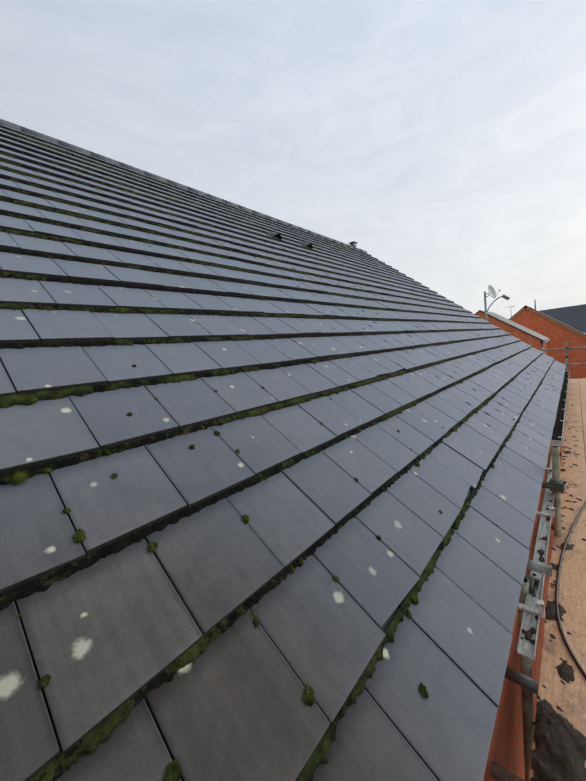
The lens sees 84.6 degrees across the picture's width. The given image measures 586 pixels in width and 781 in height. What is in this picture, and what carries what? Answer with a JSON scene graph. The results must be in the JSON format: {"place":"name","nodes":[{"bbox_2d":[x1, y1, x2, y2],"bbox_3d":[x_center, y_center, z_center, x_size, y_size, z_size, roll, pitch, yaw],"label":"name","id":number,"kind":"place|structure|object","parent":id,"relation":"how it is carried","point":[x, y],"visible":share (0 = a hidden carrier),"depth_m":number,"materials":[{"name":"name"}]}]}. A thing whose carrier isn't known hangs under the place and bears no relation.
{"place":"outdoors","nodes":[
{"label":"outdoors","id":0,"kind":"place"},
{"bbox_2d":[0,0,585,318],"label":"sky","id":1,"kind":"structure","parent":0,"point":[445,140],"materials":[{"name":"white"}]},
{"bbox_2d":[476,311,546,354],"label":"house walls","id":2,"kind":"structure","parent":0,"point":[532,341],"depth_m":23.00,"materials":[{"name":"red brick"}]},
{"bbox_2d":[475,310,549,340],"bbox_3d":[16.017,-5.081,26.454,7.600,2.797,5.820,-1,8,41],"label":"coping","id":3,"kind":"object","parent":2,"relation":"on","point":[519,327],"depth_m":24.29,"materials":[{"name":"grey concrete"}]},
{"bbox_2d":[483,443,562,780],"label":"house walls","id":4,"kind":"structure","parent":0,"point":[506,749],"depth_m":1.84,"materials":[{"name":"brick"}]},
{"bbox_2d":[14,601,46,706],"bbox_3d":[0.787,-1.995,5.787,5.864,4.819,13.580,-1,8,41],"label":"joint","id":5,"kind":"object","parent":4,"relation":"on","point":[30,653],"depth_m":0.71,"materials":[{"name":"black"}]},
{"bbox_2d":[0,124,565,780],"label":"roof tiles","id":6,"kind":"object","parent":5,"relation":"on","point":[108,636],"visible":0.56,"depth_m":1.18,"materials":[{"name":"concrete"}]},
{"bbox_2d":[0,119,366,252],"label":"ridge tiles","id":7,"kind":"object","parent":6,"relation":"on","point":[52,139],"visible":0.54,"depth_m":5.95,"materials":[{"name":"concrete"}]},
{"bbox_2d":[348,241,357,246],"bbox_3d":[2.220,-5.368,11.864,0.220,0.142,0.300,-1,8,41],"label":"ridge vent terminal","id":8,"kind":"object","parent":7,"relation":"on","point":[353,243],"visible":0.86,"depth_m":11.79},
{"bbox_2d":[265,232,281,239],"bbox_3d":[-0.371,-3.016,6.286,0.272,0.180,0.270,-1,8,41],"label":"roof vent","id":9,"kind":"object","parent":6,"relation":"on","point":[275,235],"visible":1,"depth_m":6.21,"materials":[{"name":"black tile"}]},
{"bbox_2d":[0,126,554,780],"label":"moss","id":10,"kind":"object","parent":6,"relation":"on","point":[56,766],"visible":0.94,"depth_m":1.83,"materials":[{"name":"green plant"}]},
{"bbox_2d":[7,154,553,780],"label":"moss clumps","id":11,"kind":"object","parent":6,"relation":"on","point":[173,772],"visible":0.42,"depth_m":0.97,"materials":[{"name":"green plant"}]},
{"bbox_2d":[298,242,312,248],"bbox_3d":[0.279,-3.164,7.031,0.272,0.180,0.270,-1,8,41],"label":"roof vent","id":12,"kind":"object","parent":6,"relation":"on","point":[306,244],"visible":0.94,"depth_m":6.96,"materials":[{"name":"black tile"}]},
{"bbox_2d":[193,229,557,435],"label":"moss dashes","id":13,"kind":"object","parent":6,"relation":"on","point":[433,354],"visible":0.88,"depth_m":4.53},
{"bbox_2d":[520,470,552,643],"bbox_3d":[1.868,0.824,2.362,0.063,0.010,2.786,-1,8,41],"label":"moss debris","id":14,"kind":"object","parent":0,"point":[530,633],"visible":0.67,"depth_m":1.43,"materials":[{"name":"plant"}]},
{"bbox_2d":[511,309,585,399],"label":"house walls","id":15,"kind":"structure","parent":0,"point":[558,336],"depth_m":29.14,"materials":[{"name":"red brick"}]},
{"bbox_2d":[509,306,585,338],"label":"roof verge","id":16,"kind":"structure","parent":15,"relation":"attached to","point":[549,319],"depth_m":29.33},
{"bbox_2d":[511,305,585,335],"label":"house roof","id":17,"kind":"structure","parent":15,"relation":"on","point":[554,319],"depth_m":29.91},
{"bbox_2d":[529,378,585,779],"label":"scaffold boards","id":18,"kind":"object","parent":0,"point":[569,699],"visible":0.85,"depth_m":2.01,"materials":[{"name":"brown wood"}]},
{"bbox_2d":[529,405,585,780],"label":"moss debris","id":19,"kind":"object","parent":18,"relation":"on","point":[558,752],"visible":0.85,"depth_m":1.25,"materials":[{"name":"black plant"}]},
{"bbox_2d":[555,501,585,678],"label":"pressure hose","id":20,"kind":"object","parent":18,"relation":"on","point":[582,671],"visible":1,"depth_m":1.95,"materials":[{"name":"black rubber"}]},
{"bbox_2d":[539,304,585,333],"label":"house roof","id":21,"kind":"structure","parent":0,"point":[574,317],"depth_m":39.73,"materials":[{"name":"stone"}]},
{"label":"grass verge","id":22,"kind":"structure","parent":0,"visible":0},
{"bbox_2d":[484,291,509,320],"bbox_3d":[10.455,-0.625,16.258,1.104,8.780,0.332,-3,7,33],"label":"lamp pole","id":23,"kind":"object","parent":22,"relation":"on","point":[502,296],"visible":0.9,"depth_m":16.13,"materials":[{"name":"grey metal"}]},
{"bbox_2d":[488,285,500,297],"bbox_3d":[9.930,-4.906,15.901,0.537,0.703,0.498,-3,7,28],"label":"satellite dish","id":24,"kind":"object","parent":23,"relation":"attached to","point":[492,291],"visible":1,"depth_m":15.97,"materials":[{"name":"grey metal"}]},
{"label":"ground","id":25,"kind":"structure","parent":0,"visible":0},
{"bbox_2d":[518,577,533,780],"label":"scaffold pole","id":26,"kind":"object","parent":25,"relation":"on","point":[527,699],"visible":0.46,"depth_m":1.64,"materials":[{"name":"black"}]},
{"bbox_2d":[490,342,585,780],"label":"scaffold tubes","id":27,"kind":"object","parent":25,"relation":"on","point":[498,772],"visible":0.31,"depth_m":1.24},
{"bbox_2d":[505,482,556,694],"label":"old scaffold tubes","id":28,"kind":"object","parent":27,"relation":"attached to","point":[522,680],"visible":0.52,"depth_m":1.46,"materials":[{"name":"metal"}]},
{"bbox_2d":[525,355,568,596],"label":"scaffold clamps","id":29,"kind":"object","parent":28,"relation":"attached to","point":[560,484],"visible":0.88,"depth_m":2.42,"materials":[{"name":"black metal"}]},
{"bbox_2d":[526,559,551,576],"bbox_3d":[1.194,0.880,1.628,0.181,0.053,0.048,-1,8,41],"label":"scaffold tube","id":30,"kind":"object","parent":27,"relation":"on","point":[541,568],"visible":0.67,"depth_m":1.59,"materials":[{"name":"metal"}]},
{"bbox_2d":[517,371,569,617],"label":"gutter brackets","id":31,"kind":"object","parent":27,"relation":"attached to","point":[532,610],"visible":0.71,"depth_m":1.48,"materials":[{"name":"grey metal"}]},
{"bbox_2d":[517,443,559,660],"bbox_3d":[1.916,0.814,2.414,0.058,0.018,3.070,-1,8,41],"label":"gutter strip","id":32,"kind":"object","parent":31,"relation":"on","point":[526,648],"visible":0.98,"depth_m":1.62,"materials":[{"name":"grey metal"}]},
{"bbox_2d":[550,371,568,446],"bbox_3d":[5.353,0.031,6.373,0.112,0.067,7.497,-1,8,41],"label":"gutter","id":33,"kind":"object","parent":31,"relation":"on","point":[555,442],"visible":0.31,"depth_m":3.60,"materials":[{"name":"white plastic"}]},
{"bbox_2d":[551,372,568,440],"bbox_3d":[5.351,0.019,6.371,0.104,0.032,7.482,-1,8,41],"label":"gutter debris","id":34,"kind":"object","parent":33,"relation":"in","point":[557,429],"visible":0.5,"depth_m":4.79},
{"bbox_2d":[551,446,561,536],"bbox_3d":[2.319,3.232,2.754,0.050,5.670,0.053,-1,8,41],"label":"scaffold pole","id":35,"kind":"object","parent":27,"relation":"attached to","point":[555,451],"visible":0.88,"depth_m":2.49,"materials":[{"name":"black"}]}
]}

